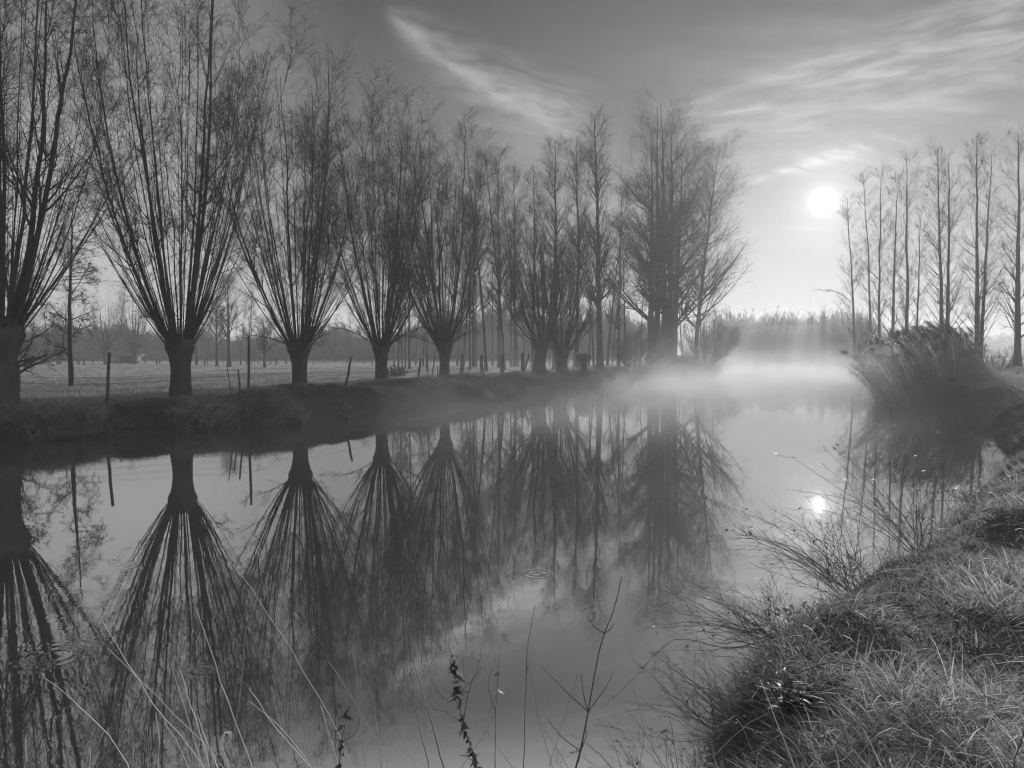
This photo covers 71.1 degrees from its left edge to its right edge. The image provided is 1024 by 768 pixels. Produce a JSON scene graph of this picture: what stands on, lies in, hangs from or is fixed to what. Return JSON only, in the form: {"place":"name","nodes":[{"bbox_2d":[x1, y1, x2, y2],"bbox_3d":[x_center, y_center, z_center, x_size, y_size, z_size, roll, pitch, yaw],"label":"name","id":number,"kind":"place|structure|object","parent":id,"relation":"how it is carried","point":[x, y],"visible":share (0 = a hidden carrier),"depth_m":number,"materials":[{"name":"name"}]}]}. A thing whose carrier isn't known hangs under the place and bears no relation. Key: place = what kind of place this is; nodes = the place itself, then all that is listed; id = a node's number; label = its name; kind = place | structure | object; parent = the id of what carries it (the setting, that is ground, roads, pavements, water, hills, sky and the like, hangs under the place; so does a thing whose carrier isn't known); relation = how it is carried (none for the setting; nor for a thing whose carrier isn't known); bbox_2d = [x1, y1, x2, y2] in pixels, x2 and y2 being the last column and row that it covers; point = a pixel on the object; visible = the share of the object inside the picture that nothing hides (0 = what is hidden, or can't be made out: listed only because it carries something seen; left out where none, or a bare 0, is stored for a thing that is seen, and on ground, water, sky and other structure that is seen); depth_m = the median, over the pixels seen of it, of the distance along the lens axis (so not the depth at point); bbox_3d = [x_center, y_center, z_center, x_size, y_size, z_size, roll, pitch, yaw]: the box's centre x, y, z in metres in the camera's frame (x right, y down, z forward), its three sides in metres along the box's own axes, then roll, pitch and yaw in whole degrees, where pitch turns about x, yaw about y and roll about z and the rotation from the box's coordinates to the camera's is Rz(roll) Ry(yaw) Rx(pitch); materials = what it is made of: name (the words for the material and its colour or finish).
{"place":"outdoors","nodes":[
{"label":"outdoors","id":0,"kind":"place"},
{"bbox_2d":[0,365,1015,767],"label":"water","id":1,"kind":"structure","parent":0,"point":[382,547],"depth_m":8.36,"materials":[{"name":"liquid"}]},
{"bbox_2d":[0,356,1023,767],"bbox_3d":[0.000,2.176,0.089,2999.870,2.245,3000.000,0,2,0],"label":"ground","id":2,"kind":"structure","parent":0,"point":[982,396],"depth_m":19.63,"materials":[{"name":"plant"}]},
{"bbox_2d":[21,311,50,358],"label":"meadow willow","id":3,"kind":"object","parent":2,"relation":"on","point":[32,334],"visible":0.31,"depth_m":105.10,"materials":[{"name":"grey plant"}]},
{"bbox_2d":[5,247,77,391],"bbox_3d":[-20.868,-2.670,29.999,3.918,6.638,3.969,0,2,0],"label":"birch","id":4,"kind":"object","parent":2,"relation":"on","point":[30,360],"visible":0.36,"depth_m":30.12,"materials":[{"name":"grey plant"}]},
{"bbox_2d":[31,290,84,363],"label":"meadow willow","id":5,"kind":"object","parent":2,"relation":"on","point":[61,340],"visible":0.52,"depth_m":107.61,"materials":[{"name":"grey plant"}]},
{"bbox_2d":[37,180,111,387],"bbox_3d":[-20.225,-4.400,33.145,2.817,9.783,3.340,1,3,31],"label":"birch","id":6,"kind":"object","parent":2,"relation":"on","point":[69,337],"visible":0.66,"depth_m":32.91,"materials":[{"name":"grey plant"}]},
{"bbox_2d":[0,0,194,414],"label":"pollard willow","id":7,"kind":"object","parent":2,"relation":"on","point":[13,321],"visible":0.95,"depth_m":20.54,"materials":[{"name":"grey plant"}]},
{"bbox_2d":[77,290,135,364],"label":"meadow willow","id":8,"kind":"object","parent":2,"relation":"on","point":[105,351],"visible":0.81,"depth_m":107.62,"materials":[{"name":"grey plant"}]},
{"bbox_2d":[113,271,132,363],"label":"slender tree","id":9,"kind":"object","parent":2,"relation":"on","point":[120,333],"visible":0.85,"depth_m":106.28,"materials":[{"name":"grey plant"}]},
{"bbox_2d":[110,356,140,362],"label":"field shelter","id":10,"kind":"object","parent":2,"relation":"on","point":[126,360],"visible":0.59,"depth_m":116.95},
{"bbox_2d":[109,286,163,363],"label":"meadow willow","id":11,"kind":"object","parent":2,"relation":"on","point":[134,349],"visible":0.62,"depth_m":111.41,"materials":[{"name":"grey plant"}]},
{"bbox_2d":[103,623,204,767],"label":"dry stalk","id":12,"kind":"object","parent":2,"relation":"on","point":[152,703],"visible":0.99,"depth_m":3.19,"materials":[{"name":"plant"}]},
{"bbox_2d":[35,355,277,364],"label":"rail fence","id":13,"kind":"object","parent":2,"relation":"on","point":[157,361],"visible":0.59,"depth_m":99.91,"materials":[{"name":"grey wood"}]},
{"bbox_2d":[2,0,330,398],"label":"pollard willow","id":14,"kind":"object","parent":2,"relation":"on","point":[179,346],"visible":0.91,"depth_m":24.22,"materials":[{"name":"grey plant"}]},
{"bbox_2d":[182,304,214,364],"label":"round tree","id":15,"kind":"object","parent":2,"relation":"on","point":[196,355],"visible":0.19,"depth_m":95.90,"materials":[{"name":"grey plant"}]},
{"bbox_2d":[204,290,234,366],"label":"round tree","id":16,"kind":"object","parent":2,"relation":"on","point":[216,351],"visible":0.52,"depth_m":89.73,"materials":[{"name":"grey plant"}]},
{"bbox_2d":[195,607,252,767],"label":"dry stalk","id":17,"kind":"object","parent":2,"relation":"on","point":[224,692],"visible":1,"depth_m":3.32,"materials":[{"name":"plant"}]},
{"bbox_2d":[207,268,252,366],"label":"round tree","id":18,"kind":"object","parent":2,"relation":"on","point":[227,336],"visible":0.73,"depth_m":87.64,"materials":[{"name":"grey plant"}]},
{"bbox_2d":[230,631,245,767],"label":"dry stalk","id":19,"kind":"object","parent":2,"relation":"on","point":[238,703],"visible":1,"depth_m":3.09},
{"bbox_2d":[218,731,231,767],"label":"leaf blade","id":20,"kind":"object","parent":19,"relation":"attached to","point":[222,751],"visible":1,"depth_m":3.07,"materials":[{"name":"plant"}]},
{"bbox_2d":[18,336,462,406],"bbox_3d":[-8.355,-0.647,31.303,3.804,2.628,25.692,1,3,32],"label":"wire fence","id":21,"kind":"object","parent":2,"relation":"on","point":[108,377],"visible":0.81,"depth_m":25.61,"materials":[{"name":"grey wood"}]},
{"bbox_2d":[243,271,262,363],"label":"slender tree","id":22,"kind":"object","parent":2,"relation":"on","point":[249,320],"visible":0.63,"depth_m":104.22,"materials":[{"name":"grey plant"}]},
{"bbox_2d":[250,313,281,367],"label":"round tree","id":23,"kind":"object","parent":2,"relation":"on","point":[264,342],"visible":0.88,"depth_m":83.73,"materials":[{"name":"grey plant"}]},
{"bbox_2d":[220,548,353,767],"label":"dry stalk","id":24,"kind":"object","parent":2,"relation":"on","point":[301,668],"visible":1,"depth_m":3.36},
{"bbox_2d":[166,2,426,383],"bbox_3d":[-8.804,-7.133,29.650,11.251,15.911,9.052,0,2,0],"label":"pollard willow","id":25,"kind":"object","parent":2,"relation":"on","point":[298,342],"visible":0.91,"depth_m":29.36,"materials":[{"name":"grey plant"}]},
{"bbox_2d":[20,362,612,403],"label":"grass","id":26,"kind":"structure","parent":2,"relation":"on","point":[149,392],"depth_m":41.15,"materials":[{"name":"plant"}]},
{"bbox_2d":[315,702,360,767],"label":"withered plant","id":27,"kind":"object","parent":2,"relation":"on","point":[346,717],"visible":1,"depth_m":3.01,"materials":[{"name":"black plant"}]},
{"bbox_2d":[18,298,660,360],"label":"wood","id":28,"kind":"object","parent":2,"relation":"on","point":[84,348],"visible":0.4,"depth_m":169.01,"materials":[{"name":"grey plant"}]},
{"bbox_2d":[285,56,468,380],"bbox_3d":[-6.673,-7.628,35.009,9.068,16.240,10.408,1,3,21],"label":"pollard willow","id":29,"kind":"object","parent":2,"relation":"on","point":[381,344],"visible":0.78,"depth_m":34.78,"materials":[{"name":"grey plant"}]},
{"bbox_2d":[387,364,408,376],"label":"willow bush","id":30,"kind":"object","parent":2,"relation":"on","point":[396,372],"visible":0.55,"depth_m":49.80,"materials":[{"name":"grey plant"}]},
{"bbox_2d":[393,200,424,368],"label":"slender tree","id":31,"kind":"object","parent":2,"relation":"on","point":[409,357],"visible":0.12,"depth_m":74.60,"materials":[{"name":"grey plant"}]},
{"bbox_2d":[410,653,444,767],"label":"dry stalk","id":32,"kind":"object","parent":2,"relation":"on","point":[428,714],"visible":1,"depth_m":2.96,"materials":[{"name":"plant"}]},
{"bbox_2d":[416,212,448,367],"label":"slender tree","id":33,"kind":"object","parent":2,"relation":"on","point":[431,300],"visible":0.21,"depth_m":80.89,"materials":[{"name":"grey plant"}]},
{"bbox_2d":[0,358,883,445],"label":"bank grass","id":34,"kind":"structure","parent":2,"relation":"on","point":[74,410],"depth_m":24.66,"materials":[{"name":"plant"}]},
{"bbox_2d":[352,103,537,376],"bbox_3d":[-4.090,-7.675,41.034,10.164,15.735,10.268,-2,3,-44],"label":"pollard willow","id":35,"kind":"object","parent":2,"relation":"on","point":[442,340],"visible":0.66,"depth_m":40.34,"materials":[{"name":"grey plant"}]},
{"bbox_2d":[434,648,481,767],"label":"withered plant","id":36,"kind":"object","parent":2,"relation":"on","point":[456,691],"visible":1,"depth_m":3.00,"materials":[{"name":"black plant"}]},
{"bbox_2d":[453,204,492,370],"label":"slender tree","id":37,"kind":"object","parent":2,"relation":"on","point":[469,294],"visible":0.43,"depth_m":66.49,"materials":[{"name":"grey plant"}]},
{"bbox_2d":[458,164,491,366],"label":"tall tree","id":38,"kind":"object","parent":2,"relation":"on","point":[473,364],"visible":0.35,"depth_m":83.37,"materials":[{"name":"grey plant"}]},
{"bbox_2d":[426,352,523,373],"bbox_3d":[-3.236,-1.570,58.947,10.386,2.085,0.844,2,3,39],"label":"wire fence","id":39,"kind":"object","parent":2,"relation":"on","point":[481,363],"visible":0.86,"depth_m":57.84,"materials":[{"name":"grey wood"}]},
{"bbox_2d":[456,170,493,366],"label":"slender tree","id":40,"kind":"object","parent":2,"relation":"on","point":[464,345],"visible":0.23,"depth_m":84.50,"materials":[{"name":"grey plant"}]},
{"bbox_2d":[464,214,491,366],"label":"slender tree","id":41,"kind":"object","parent":2,"relation":"on","point":[479,309],"visible":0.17,"depth_m":85.07,"materials":[{"name":"grey plant"}]},
{"bbox_2d":[450,105,506,370],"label":"slender tree","id":42,"kind":"object","parent":2,"relation":"on","point":[484,339],"visible":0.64,"depth_m":65.92,"materials":[{"name":"grey plant"}]},
{"bbox_2d":[483,228,506,365],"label":"slender tree","id":43,"kind":"object","parent":2,"relation":"on","point":[492,302],"visible":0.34,"depth_m":95.16,"materials":[{"name":"grey plant"}]},
{"bbox_2d":[470,126,523,370],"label":"slender tree","id":44,"kind":"object","parent":2,"relation":"on","point":[499,295],"visible":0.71,"depth_m":67.54,"materials":[{"name":"grey plant"}]},
{"bbox_2d":[482,219,511,346],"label":"slender tree","id":45,"kind":"object","parent":2,"relation":"on","point":[495,294],"visible":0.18,"depth_m":95.63,"materials":[{"name":"grey plant"}]},
{"bbox_2d":[486,646,508,767],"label":"bare shoot","id":46,"kind":"object","parent":2,"relation":"on","point":[497,674],"visible":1,"depth_m":3.15,"materials":[{"name":"black plant"}]},
{"bbox_2d":[477,145,522,367],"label":"tall tree","id":47,"kind":"object","parent":2,"relation":"on","point":[499,334],"visible":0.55,"depth_m":79.26,"materials":[{"name":"grey plant"}]},
{"bbox_2d":[489,164,522,366],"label":"slender tree","id":48,"kind":"object","parent":2,"relation":"on","point":[517,352],"visible":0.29,"depth_m":85.76,"materials":[{"name":"grey plant"}]},
{"bbox_2d":[493,219,524,366],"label":"slender tree","id":49,"kind":"object","parent":2,"relation":"on","point":[511,332],"visible":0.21,"depth_m":88.53,"materials":[{"name":"grey plant"}]},
{"bbox_2d":[501,161,535,366],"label":"tall tree","id":50,"kind":"object","parent":2,"relation":"on","point":[514,363],"visible":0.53,"depth_m":85.11,"materials":[{"name":"grey plant"}]},
{"bbox_2d":[444,188,607,372],"bbox_3d":[1.193,-7.548,50.374,12.697,14.359,10.977,0,2,0],"label":"pollard willow","id":51,"kind":"object","parent":2,"relation":"on","point":[541,345],"visible":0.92,"depth_m":50.33,"materials":[{"name":"grey plant"}]},
{"bbox_2d":[523,606,534,767],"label":"bare shoot","id":52,"kind":"object","parent":2,"relation":"on","point":[525,692],"visible":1,"depth_m":3.26,"materials":[{"name":"plant"}]},
{"bbox_2d":[509,162,554,368],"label":"tall tree","id":53,"kind":"object","parent":2,"relation":"on","point":[532,349],"visible":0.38,"depth_m":75.25,"materials":[{"name":"grey plant"}]},
{"bbox_2d":[522,194,557,330],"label":"slender tree","id":54,"kind":"object","parent":2,"relation":"on","point":[538,196],"visible":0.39,"depth_m":65.58,"materials":[{"name":"grey plant"}]},
{"bbox_2d":[531,131,577,369],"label":"tall tree","id":55,"kind":"object","parent":2,"relation":"on","point":[555,212],"visible":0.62,"depth_m":71.12,"materials":[{"name":"grey plant"}]},
{"bbox_2d":[497,201,629,377],"bbox_3d":[3.940,-6.882,54.610,10.659,13.552,10.384,0,2,0],"label":"pollard willow","id":56,"kind":"object","parent":2,"relation":"on","point":[562,349],"visible":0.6,"depth_m":53.95,"materials":[{"name":"grey plant"}]},
{"bbox_2d":[557,131,604,366],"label":"tall tree","id":57,"kind":"object","parent":2,"relation":"on","point":[576,362],"visible":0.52,"depth_m":73.14,"materials":[{"name":"grey plant"}]},
{"bbox_2d":[544,577,621,767],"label":"bare shoot","id":58,"kind":"object","parent":2,"relation":"on","point":[587,710],"visible":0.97,"depth_m":3.26,"materials":[{"name":"plant"}]},
{"bbox_2d":[575,345,593,380],"bbox_3d":[5.604,-1.542,57.035,1.486,3.056,1.328,1,3,26],"label":"pollard stump","id":59,"kind":"object","parent":2,"relation":"on","point":[582,359],"visible":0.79,"depth_m":56.72,"materials":[{"name":"grey plant"}]},
{"bbox_2d":[571,199,605,366],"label":"slender tree","id":60,"kind":"object","parent":2,"relation":"on","point":[593,361],"visible":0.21,"depth_m":77.52,"materials":[{"name":"grey plant"}]},
{"bbox_2d":[571,98,631,369],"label":"tall tree","id":61,"kind":"object","parent":2,"relation":"on","point":[599,348],"visible":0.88,"depth_m":65.52,"materials":[{"name":"grey plant"}]},
{"bbox_2d":[604,177,638,367],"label":"tall tree","id":62,"kind":"object","parent":2,"relation":"on","point":[618,365],"visible":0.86,"depth_m":73.48,"materials":[{"name":"grey plant"}]},
{"bbox_2d":[603,185,640,365],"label":"slender tree","id":63,"kind":"object","parent":2,"relation":"on","point":[607,359],"visible":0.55,"depth_m":85.70,"materials":[{"name":"grey plant"}]},
{"bbox_2d":[605,217,640,366],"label":"slender tree","id":64,"kind":"object","parent":2,"relation":"on","point":[624,324],"visible":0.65,"depth_m":78.04,"materials":[{"name":"grey plant"}]},
{"bbox_2d":[603,326,661,365],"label":"willow bush","id":65,"kind":"object","parent":2,"relation":"on","point":[628,354],"visible":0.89,"depth_m":81.64,"materials":[{"name":"grey plant"}]},
{"bbox_2d":[554,714,737,767],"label":"bramble bush","id":66,"kind":"object","parent":2,"relation":"on","point":[632,764],"visible":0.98,"depth_m":3.04,"materials":[{"name":"grey plant"}]},
{"bbox_2d":[589,57,756,364],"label":"giant poplar","id":67,"kind":"object","parent":2,"relation":"on","point":[660,252],"visible":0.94,"depth_m":90.08,"materials":[{"name":"grey plant"}]},
{"bbox_2d":[667,353,703,365],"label":"willow bush","id":68,"kind":"object","parent":2,"relation":"on","point":[687,359],"visible":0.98,"depth_m":87.24,"materials":[{"name":"grey plant"}]},
{"bbox_2d":[605,566,803,705],"bbox_3d":[1.278,1.595,4.640,1.180,1.016,1.424,2,3,37],"label":"bramble bush","id":69,"kind":"object","parent":2,"relation":"on","point":[739,629],"visible":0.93,"depth_m":4.63,"materials":[{"name":"plant"}]},
{"bbox_2d":[594,624,823,752],"bbox_3d":[0.964,1.651,3.869,1.104,0.769,1.243,0,2,0],"label":"bramble bush","id":70,"kind":"object","parent":2,"relation":"on","point":[727,722],"visible":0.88,"depth_m":3.79,"materials":[{"name":"plant"}]},
{"bbox_2d":[677,301,745,364],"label":"willow bush","id":71,"kind":"object","parent":2,"relation":"on","point":[703,351],"visible":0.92,"depth_m":95.97,"materials":[{"name":"grey plant"}]},
{"bbox_2d":[666,121,758,363],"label":"leaning tree","id":72,"kind":"object","parent":2,"relation":"on","point":[721,281],"visible":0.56,"depth_m":97.15,"materials":[{"name":"grey plant"}]},
{"bbox_2d":[737,308,772,359],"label":"willow","id":73,"kind":"object","parent":2,"relation":"on","point":[757,344],"visible":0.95,"depth_m":175.62,"materials":[{"name":"grey plant"}]},
{"bbox_2d":[757,314,784,359],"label":"willow","id":74,"kind":"object","parent":2,"relation":"on","point":[769,348],"visible":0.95,"depth_m":171.53,"materials":[{"name":"grey plant"}]},
{"bbox_2d":[763,306,799,358],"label":"willow","id":75,"kind":"object","parent":2,"relation":"on","point":[782,351],"visible":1,"depth_m":169.27,"materials":[{"name":"grey plant"}]},
{"bbox_2d":[764,601,815,622],"bbox_3d":[2.533,2.028,6.426,0.527,0.223,0.522,-2,3,-37],"label":"herb","id":76,"kind":"object","parent":2,"relation":"on","point":[792,607],"visible":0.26,"depth_m":6.43,"materials":[{"name":"grey plant"}]},
{"bbox_2d":[756,668,832,712],"bbox_3d":[1.357,1.503,3.467,0.358,0.167,0.361,0,2,0],"label":"herb","id":77,"kind":"object","parent":2,"relation":"on","point":[785,690],"visible":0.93,"depth_m":3.45,"materials":[{"name":"grey plant"}]},
{"bbox_2d":[699,497,898,597],"bbox_3d":[2.455,1.342,5.999,1.689,0.886,1.159,-2,3,-37],"label":"bramble bush","id":78,"kind":"object","parent":2,"relation":"on","point":[820,567],"visible":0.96,"depth_m":5.84,"materials":[{"name":"plant"}]},
{"bbox_2d":[804,305,845,359],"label":"willow","id":79,"kind":"object","parent":2,"relation":"on","point":[823,348],"visible":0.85,"depth_m":173.55,"materials":[{"name":"grey plant"}]},
{"bbox_2d":[811,295,856,359],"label":"willow","id":80,"kind":"object","parent":2,"relation":"on","point":[834,353],"visible":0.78,"depth_m":167.51,"materials":[{"name":"grey plant"}]},
{"bbox_2d":[812,192,866,364],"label":"poplar","id":81,"kind":"object","parent":2,"relation":"on","point":[853,333],"visible":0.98,"depth_m":108.30,"materials":[{"name":"grey plant"}]},
{"bbox_2d":[825,314,898,361],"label":"willow bush","id":82,"kind":"object","parent":2,"relation":"on","point":[862,337],"visible":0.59,"depth_m":121.56,"materials":[{"name":"grey plant"}]},
{"bbox_2d":[705,304,1023,358],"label":"wood","id":83,"kind":"object","parent":2,"relation":"on","point":[803,344],"visible":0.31,"depth_m":194.02,"materials":[{"name":"grey plant"}]},
{"bbox_2d":[845,169,889,362],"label":"poplar","id":84,"kind":"object","parent":2,"relation":"on","point":[868,284],"visible":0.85,"depth_m":105.50,"materials":[{"name":"grey plant"}]},
{"bbox_2d":[773,399,970,552],"bbox_3d":[3.722,0.968,7.282,1.997,1.698,1.047,0,2,0],"label":"bramble bush","id":85,"kind":"object","parent":2,"relation":"on","point":[922,539],"visible":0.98,"depth_m":7.27,"materials":[{"name":"grey plant"}]},
{"bbox_2d":[856,159,903,363],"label":"poplar","id":86,"kind":"object","parent":2,"relation":"on","point":[879,283],"visible":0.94,"depth_m":93.39,"materials":[{"name":"grey plant"}]},
{"bbox_2d":[869,164,918,362],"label":"poplar","id":87,"kind":"object","parent":2,"relation":"on","point":[893,322],"visible":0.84,"depth_m":91.45,"materials":[{"name":"grey plant"}]},
{"bbox_2d":[879,148,943,361],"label":"poplar","id":88,"kind":"object","parent":2,"relation":"on","point":[907,307],"visible":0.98,"depth_m":85.38,"materials":[{"name":"grey plant"}]},
{"bbox_2d":[829,318,1011,408],"bbox_3d":[20.271,-1.122,35.097,7.535,4.273,13.437,2,3,35],"label":"reed clump","id":89,"kind":"object","parent":2,"relation":"on","point":[962,363],"visible":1,"depth_m":32.59,"materials":[{"name":"grey plant"}]},
{"bbox_2d":[908,203,934,349],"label":"poplar","id":90,"kind":"object","parent":2,"relation":"on","point":[918,302],"visible":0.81,"depth_m":89.46,"materials":[{"name":"grey plant"}]},
{"bbox_2d":[848,361,1023,403],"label":"grass","id":91,"kind":"structure","parent":2,"relation":"on","point":[1016,371],"depth_m":37.83,"materials":[{"name":"plant"}]},
{"bbox_2d":[908,132,965,334],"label":"poplar","id":92,"kind":"object","parent":2,"relation":"on","point":[941,262],"visible":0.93,"depth_m":81.43,"materials":[{"name":"grey plant"}]},
{"bbox_2d":[918,147,974,358],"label":"poplar","id":93,"kind":"object","parent":2,"relation":"on","point":[948,309],"visible":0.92,"depth_m":80.49,"materials":[{"name":"grey plant"}]},
{"bbox_2d":[937,483,993,503],"bbox_3d":[5.128,1.214,7.974,0.655,0.244,0.847,-2,3,-37],"label":"herb","id":94,"kind":"object","parent":2,"relation":"on","point":[971,494],"visible":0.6,"depth_m":7.99,"materials":[{"name":"grey plant"}]},
{"bbox_2d":[940,129,1011,360],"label":"poplar","id":95,"kind":"object","parent":2,"relation":"on","point":[978,297],"visible":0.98,"depth_m":76.31,"materials":[{"name":"grey plant"}]},
{"bbox_2d":[945,146,1015,361],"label":"poplar","id":96,"kind":"object","parent":2,"relation":"on","point":[985,245],"visible":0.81,"depth_m":77.43,"materials":[{"name":"grey plant"}]},
{"bbox_2d":[979,345,1023,368],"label":"thorn bush","id":97,"kind":"object","parent":2,"relation":"on","point":[1011,361],"visible":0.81,"depth_m":61.59,"materials":[{"name":"grey plant"}]},
{"bbox_2d":[987,123,1023,366],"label":"poplar","id":98,"kind":"object","parent":2,"relation":"on","point":[1018,315],"visible":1,"depth_m":73.61,"materials":[{"name":"grey plant"}]},
{"bbox_2d":[0,0,1023,354],"label":"sky","id":99,"kind":"structure","parent":0,"point":[823,91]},
{"bbox_2d":[493,370,1023,545],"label":"grass","id":100,"kind":"structure","parent":0,"point":[1015,481],"depth_m":8.64,"materials":[{"name":"plant"}]},
{"bbox_2d":[588,458,1023,767],"bbox_3d":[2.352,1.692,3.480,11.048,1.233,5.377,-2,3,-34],"label":"grass","id":101,"kind":"structure","parent":0,"point":[999,753],"depth_m":3.60,"materials":[{"name":"plant"}]},
{"bbox_2d":[903,376,1023,533],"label":"grass","id":102,"kind":"structure","parent":0,"point":[1018,433],"depth_m":22.94,"materials":[{"name":"plant"}]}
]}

